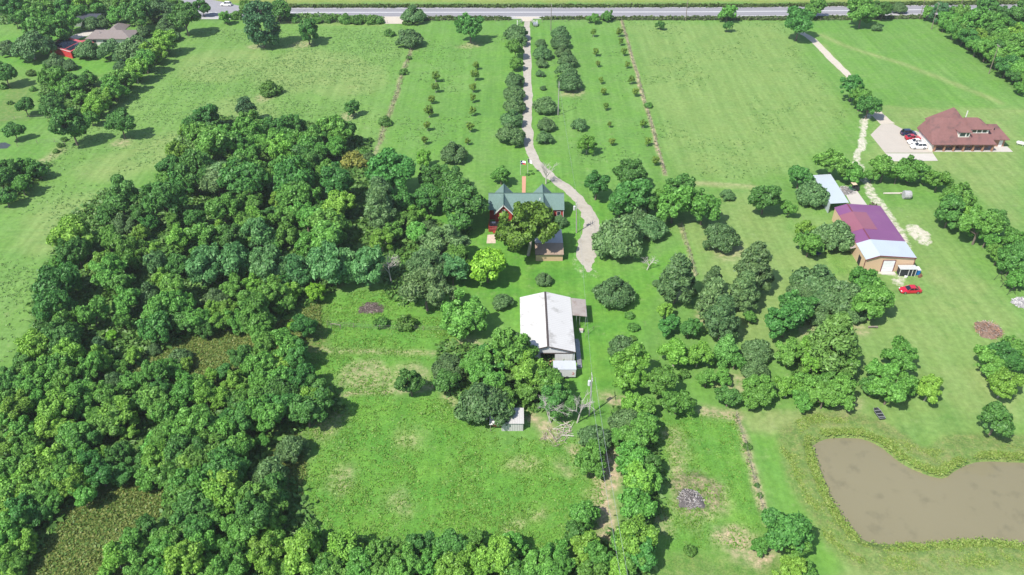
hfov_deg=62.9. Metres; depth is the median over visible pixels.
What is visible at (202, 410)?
broadleaf tree
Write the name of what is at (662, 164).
fence weeds
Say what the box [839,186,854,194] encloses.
scrap pile
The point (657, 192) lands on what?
broadleaf tree
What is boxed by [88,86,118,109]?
light green tree
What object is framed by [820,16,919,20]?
wire fence
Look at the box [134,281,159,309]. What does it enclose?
oak tree
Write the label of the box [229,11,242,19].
shrub
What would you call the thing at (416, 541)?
dark leaved tree
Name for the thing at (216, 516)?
broadleaf tree
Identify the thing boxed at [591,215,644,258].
oak tree
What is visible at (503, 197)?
red house
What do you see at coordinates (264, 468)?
oak tree
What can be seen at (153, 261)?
silvery tree
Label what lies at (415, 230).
broadleaf tree
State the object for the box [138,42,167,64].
light green tree
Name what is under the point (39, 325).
dark leaved tree
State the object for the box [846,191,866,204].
concrete pad
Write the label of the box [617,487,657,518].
broadleaf tree
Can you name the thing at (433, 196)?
dark leaved tree
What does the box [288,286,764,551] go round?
meadow weeds
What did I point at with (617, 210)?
dark leaved tree
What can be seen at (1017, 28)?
light green tree
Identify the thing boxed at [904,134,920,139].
parked car
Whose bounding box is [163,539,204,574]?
light green tree
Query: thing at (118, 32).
white house
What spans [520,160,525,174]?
flagpole
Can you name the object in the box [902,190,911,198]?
round bale
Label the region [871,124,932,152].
concrete driveway
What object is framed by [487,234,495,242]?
paver patch
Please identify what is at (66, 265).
dark leaved tree
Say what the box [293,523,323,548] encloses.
broadleaf tree
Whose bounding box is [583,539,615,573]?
broadleaf tree
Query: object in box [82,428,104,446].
dark leaved tree
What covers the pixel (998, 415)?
dark leaved tree
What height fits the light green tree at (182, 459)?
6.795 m
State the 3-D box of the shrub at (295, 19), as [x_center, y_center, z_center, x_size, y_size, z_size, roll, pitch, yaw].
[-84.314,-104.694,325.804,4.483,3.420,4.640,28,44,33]
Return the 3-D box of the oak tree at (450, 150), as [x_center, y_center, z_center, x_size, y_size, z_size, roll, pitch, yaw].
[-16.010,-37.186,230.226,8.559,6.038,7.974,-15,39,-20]
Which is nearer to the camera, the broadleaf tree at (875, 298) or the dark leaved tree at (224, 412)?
the dark leaved tree at (224, 412)
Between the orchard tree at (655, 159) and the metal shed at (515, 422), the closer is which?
the metal shed at (515, 422)
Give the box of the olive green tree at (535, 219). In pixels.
[494,200,559,255]
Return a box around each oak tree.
[0,39,11,55]
[10,30,57,60]
[42,53,65,68]
[62,59,78,70]
[73,39,98,57]
[81,16,99,29]
[96,38,129,60]
[97,15,110,26]
[104,371,122,386]
[110,212,138,233]
[113,60,125,69]
[114,35,155,59]
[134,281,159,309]
[136,25,150,36]
[146,343,160,355]
[147,0,176,18]
[155,16,179,30]
[165,28,180,40]
[167,348,193,363]
[200,287,233,304]
[212,153,227,161]
[248,456,289,486]
[273,435,311,463]
[362,151,375,164]
[395,29,424,47]
[400,4,426,22]
[421,220,437,232]
[431,352,467,380]
[440,141,468,162]
[453,382,515,426]
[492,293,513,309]
[495,122,525,146]
[499,109,522,125]
[502,96,525,111]
[503,24,527,37]
[503,83,525,99]
[504,72,524,85]
[504,381,513,390]
[508,32,527,45]
[532,45,551,59]
[532,96,557,113]
[535,39,545,45]
[535,58,547,66]
[535,69,544,75]
[535,131,553,142]
[535,272,552,285]
[537,117,556,130]
[550,25,569,36]
[550,34,570,48]
[554,44,571,55]
[554,63,577,75]
[554,215,568,227]
[556,72,582,90]
[557,52,577,66]
[570,118,586,130]
[577,424,614,450]
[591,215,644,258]
[591,275,635,308]
[607,334,635,356]
[607,407,636,431]
[620,206,650,221]
[636,214,668,240]
[652,280,658,286]
[656,252,698,303]
[702,222,741,252]
[702,294,741,339]
[719,189,735,200]
[728,269,760,312]
[733,240,775,290]
[739,338,773,363]
[740,359,769,377]
[785,282,811,296]
[789,264,836,293]
[794,180,830,206]
[808,305,829,325]
[809,289,832,312]
[811,219,854,251]
[820,280,862,313]
[846,307,866,323]
[870,23,881,29]
[892,1,907,12]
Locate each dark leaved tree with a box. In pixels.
[0,0,21,14]
[0,61,17,87]
[0,121,26,140]
[0,158,24,173]
[0,166,17,188]
[0,187,17,206]
[0,366,18,375]
[0,371,17,390]
[4,492,39,523]
[7,13,23,28]
[12,352,36,367]
[14,96,34,116]
[26,161,48,179]
[27,505,53,527]
[30,265,80,294]
[31,288,78,321]
[31,293,38,302]
[33,320,49,330]
[38,90,66,115]
[39,317,81,353]
[48,107,91,145]
[53,0,72,12]
[54,26,72,35]
[55,236,91,267]
[56,246,86,264]
[57,261,82,290]
[60,72,87,92]
[70,449,101,467]
[72,401,94,418]
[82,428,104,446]
[83,458,113,487]
[95,206,115,224]
[101,174,139,214]
[103,440,135,464]
[104,107,136,138]
[107,349,118,358]
[110,462,134,486]
[120,0,153,26]
[125,453,142,472]
[130,203,152,220]
[134,310,172,342]
[135,513,157,539]
[137,214,160,229]
[138,180,188,213]
[149,377,170,393]
[154,154,178,172]
[161,433,205,464]
[164,253,187,274]
[166,1,201,35]
[167,171,197,193]
[168,489,218,528]
[169,311,201,332]
[174,148,216,191]
[181,113,203,135]
[183,209,206,224]
[183,513,215,538]
[192,0,210,16]
[192,103,219,122]
[193,322,218,339]
[201,445,250,481]
[205,121,218,125]
[206,408,235,426]
[216,157,271,193]
[216,362,231,378]
[219,223,247,245]
[223,395,234,408]
[226,133,250,153]
[227,345,252,367]
[228,400,256,434]
[234,491,271,530]
[260,471,289,503]
[261,206,275,220]
[261,375,297,395]
[262,115,292,132]
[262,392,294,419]
[271,0,290,20]
[272,155,314,190]
[277,273,290,283]
[282,114,306,130]
[282,339,310,367]
[285,387,333,427]
[286,363,317,389]
[289,144,318,160]
[289,313,318,336]
[297,152,324,167]
[298,18,318,44]
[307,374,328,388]
[308,121,327,142]
[319,161,354,195]
[332,121,356,138]
[344,99,359,116]
[364,147,416,189]
[390,186,417,210]
[394,368,425,395]
[405,530,435,554]
[413,185,442,213]
[415,182,441,207]
[418,164,458,187]
[431,368,461,392]
[433,527,468,556]
[438,171,471,201]
[441,180,489,215]
[443,200,473,231]
[451,166,463,175]
[454,12,484,42]
[479,343,506,370]
[539,383,571,411]
[544,389,577,418]
[564,519,584,546]
[584,170,610,199]
[607,192,624,217]
[612,158,647,182]
[613,178,653,212]
[625,534,657,572]
[636,412,659,423]
[640,195,657,210]
[643,451,662,470]
[655,21,665,28]
[657,314,680,336]
[663,173,695,190]
[679,318,702,337]
[714,385,742,406]
[723,21,733,31]
[747,185,781,214]
[760,507,814,552]
[763,301,807,338]
[778,289,819,322]
[784,5,814,40]
[788,165,815,188]
[839,74,864,101]
[856,95,882,118]
[859,375,878,396]
[874,0,893,20]
[933,193,965,228]
[949,6,954,14]
[958,29,979,50]
[966,17,979,28]
[976,0,998,10]
[976,400,1015,437]
[981,27,991,35]
[987,340,1020,369]
[988,208,1009,228]
[994,54,1019,77]
[995,5,1013,17]
[995,39,1005,47]
[997,243,1023,275]
[1005,70,1021,81]
[1008,17,1016,26]
[1008,348,1023,370]
[1011,0,1023,20]
[1014,240,1023,250]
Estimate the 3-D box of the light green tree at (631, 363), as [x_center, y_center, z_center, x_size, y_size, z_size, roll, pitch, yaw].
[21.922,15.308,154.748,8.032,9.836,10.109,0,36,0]
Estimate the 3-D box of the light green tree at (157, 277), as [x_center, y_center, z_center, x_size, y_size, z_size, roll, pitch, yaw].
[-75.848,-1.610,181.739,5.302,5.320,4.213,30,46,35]
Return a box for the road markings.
[199,4,1009,16]
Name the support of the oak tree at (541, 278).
on the ground
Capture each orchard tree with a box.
[421,136,428,142]
[423,105,433,117]
[423,121,430,130]
[428,95,434,103]
[431,82,439,89]
[432,71,440,80]
[466,122,474,130]
[468,106,476,115]
[469,83,475,90]
[470,69,478,80]
[470,94,475,100]
[472,61,478,67]
[593,48,598,54]
[608,138,614,145]
[616,27,623,33]
[620,48,627,55]
[627,75,634,81]
[632,88,638,94]
[640,119,647,125]
[644,137,651,145]
[652,156,659,162]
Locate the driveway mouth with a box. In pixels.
[516,17,537,20]
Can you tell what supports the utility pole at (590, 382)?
on the ground
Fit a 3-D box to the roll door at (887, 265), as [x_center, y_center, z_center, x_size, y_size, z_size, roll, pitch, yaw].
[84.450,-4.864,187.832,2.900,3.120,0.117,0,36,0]
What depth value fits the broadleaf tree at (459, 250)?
184.98 m
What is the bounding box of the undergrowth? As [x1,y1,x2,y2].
[0,0,1022,574]
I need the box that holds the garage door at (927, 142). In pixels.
[925,139,930,148]
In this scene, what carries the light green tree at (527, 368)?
on the ground
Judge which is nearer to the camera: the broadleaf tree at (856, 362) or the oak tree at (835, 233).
the broadleaf tree at (856, 362)
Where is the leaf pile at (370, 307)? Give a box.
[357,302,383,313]
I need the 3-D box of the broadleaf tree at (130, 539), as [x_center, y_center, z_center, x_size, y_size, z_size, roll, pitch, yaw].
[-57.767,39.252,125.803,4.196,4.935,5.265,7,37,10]
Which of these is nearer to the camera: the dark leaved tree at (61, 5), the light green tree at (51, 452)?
the light green tree at (51, 452)
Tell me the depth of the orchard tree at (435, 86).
268.58 m
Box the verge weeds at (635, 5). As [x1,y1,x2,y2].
[288,0,1017,20]
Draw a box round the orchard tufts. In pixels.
[395,22,847,179]
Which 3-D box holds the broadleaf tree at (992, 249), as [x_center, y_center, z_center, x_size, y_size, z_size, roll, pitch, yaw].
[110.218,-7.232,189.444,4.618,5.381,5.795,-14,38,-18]
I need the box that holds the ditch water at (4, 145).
[0,142,9,148]
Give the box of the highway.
[0,4,1016,16]
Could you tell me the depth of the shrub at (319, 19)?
324.05 m
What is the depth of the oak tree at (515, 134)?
237.37 m
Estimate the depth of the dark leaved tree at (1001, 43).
290.02 m
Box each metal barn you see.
[52,37,94,58]
[520,291,586,366]
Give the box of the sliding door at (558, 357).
[555,354,572,360]
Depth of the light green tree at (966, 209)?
200.36 m
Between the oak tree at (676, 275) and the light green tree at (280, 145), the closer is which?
the oak tree at (676, 275)
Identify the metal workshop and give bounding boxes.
[832,203,916,274]
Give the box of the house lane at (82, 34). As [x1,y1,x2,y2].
[70,27,108,38]
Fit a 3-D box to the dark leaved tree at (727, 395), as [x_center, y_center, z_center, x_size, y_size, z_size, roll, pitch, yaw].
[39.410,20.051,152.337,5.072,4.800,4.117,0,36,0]
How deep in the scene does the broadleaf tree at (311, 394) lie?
150.48 m
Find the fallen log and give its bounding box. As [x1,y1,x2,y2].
[883,192,901,193]
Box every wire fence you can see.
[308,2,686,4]
[327,321,442,329]
[373,48,410,153]
[533,17,756,21]
[621,19,665,172]
[736,412,763,509]
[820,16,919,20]
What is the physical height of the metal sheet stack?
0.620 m
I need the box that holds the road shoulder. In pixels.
[136,4,953,18]
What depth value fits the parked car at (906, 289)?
181.53 m
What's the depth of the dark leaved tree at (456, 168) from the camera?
215.24 m
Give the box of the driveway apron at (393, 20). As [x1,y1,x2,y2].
[383,17,402,23]
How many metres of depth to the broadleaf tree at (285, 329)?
164.30 m
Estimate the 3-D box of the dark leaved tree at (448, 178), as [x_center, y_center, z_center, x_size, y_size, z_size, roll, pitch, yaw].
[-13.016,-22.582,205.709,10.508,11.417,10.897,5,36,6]
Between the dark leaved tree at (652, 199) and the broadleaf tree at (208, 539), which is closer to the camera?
the broadleaf tree at (208, 539)
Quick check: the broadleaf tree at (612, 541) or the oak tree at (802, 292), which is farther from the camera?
the oak tree at (802, 292)
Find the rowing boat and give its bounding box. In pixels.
[874,407,885,419]
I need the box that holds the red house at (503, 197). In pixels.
[488,183,563,232]
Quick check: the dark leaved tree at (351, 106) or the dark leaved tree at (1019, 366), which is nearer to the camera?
the dark leaved tree at (1019, 366)
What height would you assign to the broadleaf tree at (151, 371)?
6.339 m
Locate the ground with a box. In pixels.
[0,0,1023,574]
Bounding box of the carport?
[813,174,848,212]
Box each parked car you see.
[898,285,921,293]
[900,128,916,135]
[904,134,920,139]
[907,138,923,143]
[910,142,927,149]
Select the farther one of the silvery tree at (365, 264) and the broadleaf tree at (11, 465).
the silvery tree at (365, 264)
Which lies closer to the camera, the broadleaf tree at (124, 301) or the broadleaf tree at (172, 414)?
the broadleaf tree at (172, 414)
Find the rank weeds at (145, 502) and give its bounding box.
[25,299,321,574]
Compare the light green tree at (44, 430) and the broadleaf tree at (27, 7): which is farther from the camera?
the broadleaf tree at (27, 7)
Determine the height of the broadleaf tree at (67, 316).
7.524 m
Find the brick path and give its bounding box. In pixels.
[522,176,525,192]
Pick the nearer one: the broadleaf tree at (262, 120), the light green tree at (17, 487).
the light green tree at (17, 487)
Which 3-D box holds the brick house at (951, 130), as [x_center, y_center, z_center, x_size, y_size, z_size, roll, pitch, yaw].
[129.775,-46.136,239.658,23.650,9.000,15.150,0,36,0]
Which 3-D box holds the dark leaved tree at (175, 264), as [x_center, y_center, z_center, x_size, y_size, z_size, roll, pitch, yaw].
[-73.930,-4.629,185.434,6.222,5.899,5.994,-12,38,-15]
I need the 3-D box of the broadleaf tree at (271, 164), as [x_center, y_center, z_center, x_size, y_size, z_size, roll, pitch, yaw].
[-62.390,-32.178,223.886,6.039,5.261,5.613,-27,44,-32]
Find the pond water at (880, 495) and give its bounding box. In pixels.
[812,438,1023,544]
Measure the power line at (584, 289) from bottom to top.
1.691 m
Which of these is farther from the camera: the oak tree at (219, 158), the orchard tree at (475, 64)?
the orchard tree at (475, 64)
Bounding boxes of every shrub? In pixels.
[0,82,8,89]
[25,69,36,75]
[28,86,37,91]
[52,148,59,153]
[56,142,64,147]
[59,136,67,141]
[91,110,104,117]
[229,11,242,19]
[234,329,243,335]
[258,80,283,97]
[289,15,301,22]
[313,17,323,23]
[322,14,335,23]
[338,13,350,24]
[350,15,363,24]
[351,135,363,142]
[359,148,368,153]
[362,15,376,24]
[373,316,387,329]
[374,16,384,23]
[378,115,392,126]
[384,28,394,36]
[395,313,416,331]
[398,68,408,74]
[402,21,412,25]
[462,226,473,235]
[624,311,634,318]
[626,322,639,332]
[643,102,652,108]
[677,369,690,379]
[683,544,696,557]
[742,443,752,450]
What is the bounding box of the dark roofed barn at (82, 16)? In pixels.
[75,14,104,26]
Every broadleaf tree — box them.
[0,388,15,403]
[0,402,20,431]
[0,453,35,477]
[0,475,35,501]
[0,506,32,531]
[0,521,24,546]
[0,547,33,574]
[3,414,36,442]
[8,373,34,396]
[8,432,45,456]
[11,174,32,195]
[14,9,69,39]
[14,157,35,175]
[20,355,47,380]
[21,2,51,16]
[22,387,46,413]
[31,474,60,504]
[32,368,60,394]
[34,0,54,12]
[36,64,66,87]
[39,488,64,520]
[40,303,76,322]
[45,352,77,369]
[48,254,59,267]
[50,79,67,94]
[50,453,84,487]
[51,360,81,391]
[54,421,90,451]
[55,10,82,32]
[58,77,82,94]
[61,384,96,420]
[62,322,84,333]
[62,443,92,456]
[65,379,90,392]
[67,2,91,15]
[67,479,97,506]
[70,90,87,103]
[75,294,109,325]
[76,350,106,381]
[81,69,99,83]
[82,111,99,125]
[84,406,100,429]
[86,0,105,13]
[86,380,104,405]
[88,253,128,287]
[89,397,125,436]
[93,224,121,251]
[94,383,123,401]
[99,74,130,101]
[105,248,141,272]
[106,5,121,22]
[106,269,135,290]
[107,69,138,88]
[110,234,136,252]
[111,314,134,329]
[112,0,132,6]
[112,285,140,314]
[112,359,129,372]
[117,371,142,394]
[118,526,143,561]
[122,550,152,574]
[129,393,147,413]
[131,239,148,259]
[133,48,154,73]
[133,465,157,491]
[135,381,164,409]
[136,360,168,385]
[138,429,167,454]
[140,294,170,320]
[144,533,176,559]
[145,393,177,418]
[147,417,178,443]
[147,461,176,490]
[147,525,173,544]
[147,557,168,574]
[150,402,178,421]
[154,171,171,182]
[154,525,186,543]
[157,358,182,371]
[159,273,184,297]
[159,289,195,317]
[160,476,194,507]
[161,245,182,257]
[162,411,199,443]
[165,212,180,230]
[166,0,183,3]
[166,366,181,377]
[166,379,181,394]
[167,465,207,500]
[168,379,195,409]
[172,369,196,387]
[174,444,210,470]
[177,403,217,436]
[180,306,212,329]
[183,121,218,145]
[186,222,222,245]
[187,292,197,303]
[188,239,209,252]
[188,530,221,554]
[191,373,213,387]
[194,128,235,155]
[196,552,218,574]
[199,429,227,452]
[204,192,237,222]
[205,509,224,526]
[209,415,236,441]
[211,545,251,574]
[212,529,248,554]
[215,123,241,135]
[218,11,232,24]
[219,272,243,298]
[219,438,249,456]
[219,514,259,545]
[221,154,266,170]
[224,308,243,333]
[224,431,256,457]
[230,387,248,409]
[232,116,267,142]
[232,138,260,159]
[233,189,263,212]
[233,481,288,517]
[234,109,262,127]
[235,211,252,245]
[236,289,259,305]
[237,290,270,330]
[238,0,252,13]
[239,354,253,377]
[242,306,276,333]
[243,394,286,432]
[247,363,272,389]
[247,384,267,398]
[249,324,271,342]
[249,350,278,369]
[251,331,276,356]
[254,127,276,153]
[254,433,269,446]
[257,117,272,129]
[257,274,288,310]
[266,365,299,386]
[267,204,299,226]
[268,158,275,171]
[270,241,281,251]
[270,291,296,313]
[270,326,294,336]
[270,530,286,556]
[271,154,320,182]
[272,331,299,357]
[273,127,296,144]
[273,221,300,245]
[275,180,311,205]
[277,555,298,574]
[288,201,321,231]
[291,127,322,143]
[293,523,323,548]
[294,230,317,256]
[295,385,314,399]
[297,134,326,156]
[301,187,322,204]
[305,207,352,239]
[305,552,333,574]
[311,220,342,247]
[312,199,324,207]
[315,158,331,177]
[316,114,351,143]
[316,552,346,574]
[325,136,345,159]
[327,389,334,403]
[345,546,371,574]
[363,539,394,558]
[368,555,390,574]
[382,221,402,239]
[387,536,405,560]
[387,541,424,574]
[394,210,418,225]
[406,221,426,243]
[416,548,442,574]
[419,538,436,551]
[439,288,489,339]
[444,243,469,262]
[458,346,492,372]
[464,526,484,548]
[467,361,506,387]
[484,327,538,368]
[490,165,510,184]
[496,386,516,410]
[502,531,528,559]
[504,560,536,574]
[505,38,524,54]
[509,55,524,69]
[513,378,543,403]
[523,547,552,574]
[537,367,569,390]
[537,538,567,559]
[544,549,575,574]
[568,500,600,530]
[573,438,606,478]
[576,559,608,574]
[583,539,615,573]
[592,13,599,23]
[601,10,612,21]
[610,533,635,557]
[611,424,630,445]
[614,439,653,474]
[615,549,646,574]
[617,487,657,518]
[618,410,660,449]
[626,392,656,412]
[629,463,662,492]
[642,364,678,395]
[652,184,696,223]
[652,188,664,197]
[659,389,696,414]
[689,187,721,224]
[695,368,717,386]
[712,334,738,367]
[716,366,731,385]
[718,4,737,21]
[728,351,746,369]
[741,386,771,409]
[742,310,756,323]
[742,374,777,405]
[750,536,769,557]
[773,337,804,366]
[780,199,798,216]
[785,541,812,556]
[789,372,816,391]
[792,389,813,412]
[793,230,824,256]
[800,311,861,377]
[800,557,817,574]
[805,0,826,15]
[808,381,839,408]
[812,148,853,176]
[813,371,836,385]
[825,372,856,411]
[830,349,860,377]
[843,159,865,183]
[847,0,881,27]
[848,84,871,110]
[848,266,880,283]
[849,280,895,320]
[857,279,887,287]
[864,169,880,182]
[864,358,899,378]
[864,375,913,404]
[868,154,897,182]
[879,335,918,371]
[890,163,911,183]
[896,371,919,395]
[898,154,926,182]
[919,163,934,184]
[922,5,932,20]
[924,169,954,190]
[937,18,948,31]
[938,11,960,21]
[938,181,977,205]
[943,22,961,39]
[952,4,971,16]
[952,27,970,44]
[953,16,961,23]
[957,204,1005,244]
[958,6,988,27]
[960,23,975,28]
[965,39,983,56]
[973,344,1004,372]
[974,39,998,61]
[975,229,1002,247]
[978,10,1013,32]
[980,362,1001,381]
[985,242,1003,265]
[986,48,1008,69]
[991,30,1002,38]
[999,30,1023,47]
[1000,226,1023,244]
[1000,335,1023,355]
[1003,44,1023,59]
[1004,268,1023,288]
[1008,59,1023,72]
[1013,79,1023,94]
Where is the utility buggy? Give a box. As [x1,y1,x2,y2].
[848,182,859,190]
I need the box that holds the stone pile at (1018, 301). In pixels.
[1011,296,1023,308]
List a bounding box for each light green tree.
[0,388,34,418]
[0,430,22,453]
[0,464,24,490]
[0,483,20,515]
[0,540,21,561]
[0,566,21,574]
[8,528,38,553]
[13,328,50,360]
[14,0,30,18]
[14,455,54,483]
[34,388,77,424]
[34,414,75,440]
[34,443,62,465]
[46,214,95,246]
[51,337,86,361]
[51,464,88,496]
[70,0,98,13]
[80,94,108,113]
[83,250,110,271]
[87,344,114,371]
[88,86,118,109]
[95,445,107,458]
[97,395,140,425]
[97,565,112,574]
[102,367,112,373]
[102,540,128,572]
[120,424,139,439]
[123,57,147,82]
[125,346,143,364]
[130,223,149,239]
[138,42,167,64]
[141,440,167,468]
[146,241,161,253]
[150,29,176,50]
[151,267,168,287]
[158,452,194,468]
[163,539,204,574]
[165,140,188,156]
[165,223,191,251]
[177,124,185,135]
[180,356,192,371]
[193,378,218,406]
[201,479,238,514]
[203,299,220,316]
[204,367,218,381]
[207,386,231,408]
[207,469,243,501]
[208,307,233,330]
[214,219,228,225]
[219,298,238,311]
[220,369,243,389]
[233,206,269,226]
[236,383,254,390]
[242,272,261,290]
[243,532,260,553]
[246,531,283,574]
[260,515,286,536]
[266,133,293,162]
[268,354,293,368]
[269,191,279,206]
[280,527,321,574]
[282,281,302,302]
[301,386,317,399]
[320,189,355,215]
[323,527,358,565]
[346,540,364,548]
[370,227,394,251]
[407,204,430,221]
[416,149,431,165]
[432,551,471,574]
[458,542,478,571]
[469,547,496,574]
[476,534,519,574]
[511,349,549,384]
[569,529,600,565]
[576,134,597,153]
[605,556,630,574]
[609,342,651,390]
[614,513,659,556]
[621,391,646,412]
[623,459,654,494]
[656,302,673,317]
[656,337,688,366]
[685,340,714,366]
[771,555,807,574]
[773,375,802,397]
[795,219,815,233]
[800,335,811,350]
[800,351,825,372]
[917,373,943,404]
[961,205,971,214]
[975,28,987,38]
[981,36,997,41]
[986,366,1023,398]
[1008,22,1023,33]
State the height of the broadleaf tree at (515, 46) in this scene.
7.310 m
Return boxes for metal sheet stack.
[575,339,581,368]
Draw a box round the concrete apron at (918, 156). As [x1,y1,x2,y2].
[885,153,937,160]
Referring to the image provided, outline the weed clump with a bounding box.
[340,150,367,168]
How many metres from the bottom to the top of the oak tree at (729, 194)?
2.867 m
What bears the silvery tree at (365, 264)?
on the ground
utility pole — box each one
[573,202,576,232]
[588,373,592,415]
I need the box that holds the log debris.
[539,426,567,446]
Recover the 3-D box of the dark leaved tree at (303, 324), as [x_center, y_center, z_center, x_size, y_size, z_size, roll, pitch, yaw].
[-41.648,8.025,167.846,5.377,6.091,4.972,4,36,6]
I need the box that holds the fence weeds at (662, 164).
[376,20,765,508]
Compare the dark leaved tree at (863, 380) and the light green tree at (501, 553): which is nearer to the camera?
the light green tree at (501, 553)
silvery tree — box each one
[142,249,167,272]
[183,241,220,286]
[215,240,250,277]
[240,216,275,246]
[248,241,285,281]
[278,253,311,285]
[305,240,350,285]
[337,247,355,283]
[348,244,385,286]
[436,252,469,284]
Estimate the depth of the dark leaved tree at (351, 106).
252.66 m
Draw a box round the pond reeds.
[779,413,1023,573]
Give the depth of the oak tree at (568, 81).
269.07 m
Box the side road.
[183,0,239,12]
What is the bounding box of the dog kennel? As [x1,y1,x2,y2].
[896,265,917,277]
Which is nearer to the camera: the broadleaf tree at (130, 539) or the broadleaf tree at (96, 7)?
the broadleaf tree at (130, 539)
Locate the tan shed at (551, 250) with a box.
[535,229,563,260]
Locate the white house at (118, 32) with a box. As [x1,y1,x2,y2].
[85,23,137,44]
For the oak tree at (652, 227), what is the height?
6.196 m
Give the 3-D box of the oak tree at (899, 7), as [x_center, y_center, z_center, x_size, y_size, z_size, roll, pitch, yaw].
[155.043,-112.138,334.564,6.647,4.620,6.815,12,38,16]
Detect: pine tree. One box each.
[363,183,397,228]
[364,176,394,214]
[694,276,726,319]
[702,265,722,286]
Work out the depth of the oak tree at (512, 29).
305.76 m
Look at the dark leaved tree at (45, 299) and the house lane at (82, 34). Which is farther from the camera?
the house lane at (82, 34)
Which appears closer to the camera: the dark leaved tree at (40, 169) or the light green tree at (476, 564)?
the light green tree at (476, 564)
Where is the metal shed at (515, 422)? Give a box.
[489,408,523,430]
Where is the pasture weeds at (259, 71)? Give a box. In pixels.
[0,27,405,360]
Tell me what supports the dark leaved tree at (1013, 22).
on the ground
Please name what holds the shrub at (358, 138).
on the ground
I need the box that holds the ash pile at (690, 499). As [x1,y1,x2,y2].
[676,488,704,509]
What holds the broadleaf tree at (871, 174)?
on the ground
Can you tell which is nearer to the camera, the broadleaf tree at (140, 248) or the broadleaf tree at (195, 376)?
the broadleaf tree at (195, 376)
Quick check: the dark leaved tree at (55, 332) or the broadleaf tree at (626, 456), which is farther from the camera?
the dark leaved tree at (55, 332)
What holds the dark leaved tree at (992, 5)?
on the ground
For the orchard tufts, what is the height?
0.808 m
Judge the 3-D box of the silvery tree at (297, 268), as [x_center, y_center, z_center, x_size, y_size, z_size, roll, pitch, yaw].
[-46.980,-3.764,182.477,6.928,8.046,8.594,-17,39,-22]
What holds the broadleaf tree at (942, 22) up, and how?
on the ground
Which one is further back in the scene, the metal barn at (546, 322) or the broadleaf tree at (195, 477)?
the metal barn at (546, 322)
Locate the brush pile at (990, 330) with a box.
[973,319,1004,339]
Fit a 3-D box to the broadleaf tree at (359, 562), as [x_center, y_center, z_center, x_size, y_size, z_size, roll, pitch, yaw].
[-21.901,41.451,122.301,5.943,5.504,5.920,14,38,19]
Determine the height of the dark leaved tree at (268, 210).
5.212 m
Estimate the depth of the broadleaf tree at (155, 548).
123.56 m
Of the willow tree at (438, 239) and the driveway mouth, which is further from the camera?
the driveway mouth
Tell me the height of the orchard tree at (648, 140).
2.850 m
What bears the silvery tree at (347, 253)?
on the ground
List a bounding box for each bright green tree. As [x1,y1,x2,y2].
[105,329,116,340]
[305,282,326,300]
[468,247,506,282]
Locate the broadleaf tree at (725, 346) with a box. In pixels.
[712,334,738,367]
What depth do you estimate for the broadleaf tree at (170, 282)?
173.96 m
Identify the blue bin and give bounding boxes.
[915,266,920,274]
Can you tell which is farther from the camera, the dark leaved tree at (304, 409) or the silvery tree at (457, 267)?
the silvery tree at (457, 267)
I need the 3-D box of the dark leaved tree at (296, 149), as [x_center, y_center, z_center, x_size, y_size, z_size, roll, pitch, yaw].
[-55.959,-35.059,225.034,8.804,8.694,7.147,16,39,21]
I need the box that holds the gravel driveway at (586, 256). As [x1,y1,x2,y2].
[522,21,599,271]
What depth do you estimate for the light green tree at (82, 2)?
324.66 m
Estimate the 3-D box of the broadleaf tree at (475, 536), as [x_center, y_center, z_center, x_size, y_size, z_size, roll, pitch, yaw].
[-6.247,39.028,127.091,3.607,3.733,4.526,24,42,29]
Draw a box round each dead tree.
[381,254,399,281]
[537,394,565,422]
[541,162,557,183]
[566,387,594,422]
[643,257,657,269]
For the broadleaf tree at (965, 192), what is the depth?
205.08 m
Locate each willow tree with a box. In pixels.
[199,168,227,196]
[206,161,225,191]
[397,266,458,310]
[405,247,445,273]
[418,224,471,254]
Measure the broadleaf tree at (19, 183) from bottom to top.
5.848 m
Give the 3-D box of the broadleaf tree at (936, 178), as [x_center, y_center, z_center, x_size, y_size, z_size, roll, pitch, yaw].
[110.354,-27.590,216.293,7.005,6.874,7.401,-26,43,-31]
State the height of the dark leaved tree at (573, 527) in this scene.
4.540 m
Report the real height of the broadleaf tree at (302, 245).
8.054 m
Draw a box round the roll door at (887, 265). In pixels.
[880,260,895,271]
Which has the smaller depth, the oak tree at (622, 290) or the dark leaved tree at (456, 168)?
the oak tree at (622, 290)
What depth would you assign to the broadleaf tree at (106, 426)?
143.99 m
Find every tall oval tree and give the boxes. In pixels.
[90,336,106,348]
[235,96,257,112]
[242,0,280,47]
[928,2,948,23]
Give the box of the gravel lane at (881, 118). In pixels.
[800,32,893,123]
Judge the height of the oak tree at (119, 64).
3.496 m
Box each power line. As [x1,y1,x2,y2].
[578,207,591,369]
[589,378,619,570]
[595,380,627,574]
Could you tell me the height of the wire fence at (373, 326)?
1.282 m
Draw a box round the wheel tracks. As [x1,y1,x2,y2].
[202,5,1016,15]
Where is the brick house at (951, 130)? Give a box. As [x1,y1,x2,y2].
[917,107,1012,151]
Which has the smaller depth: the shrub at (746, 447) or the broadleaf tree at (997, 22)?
the shrub at (746, 447)
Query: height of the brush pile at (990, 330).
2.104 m
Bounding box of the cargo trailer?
[553,361,575,378]
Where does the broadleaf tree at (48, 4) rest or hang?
on the ground
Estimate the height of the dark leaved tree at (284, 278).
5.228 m
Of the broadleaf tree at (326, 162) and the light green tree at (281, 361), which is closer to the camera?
the light green tree at (281, 361)
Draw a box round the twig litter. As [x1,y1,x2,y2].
[555,420,573,440]
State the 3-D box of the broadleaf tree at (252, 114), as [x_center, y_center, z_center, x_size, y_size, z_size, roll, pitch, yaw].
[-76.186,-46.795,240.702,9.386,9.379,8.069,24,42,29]
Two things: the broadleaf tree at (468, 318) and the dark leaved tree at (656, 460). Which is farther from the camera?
the broadleaf tree at (468, 318)
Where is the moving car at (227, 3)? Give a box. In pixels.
[220,1,231,5]

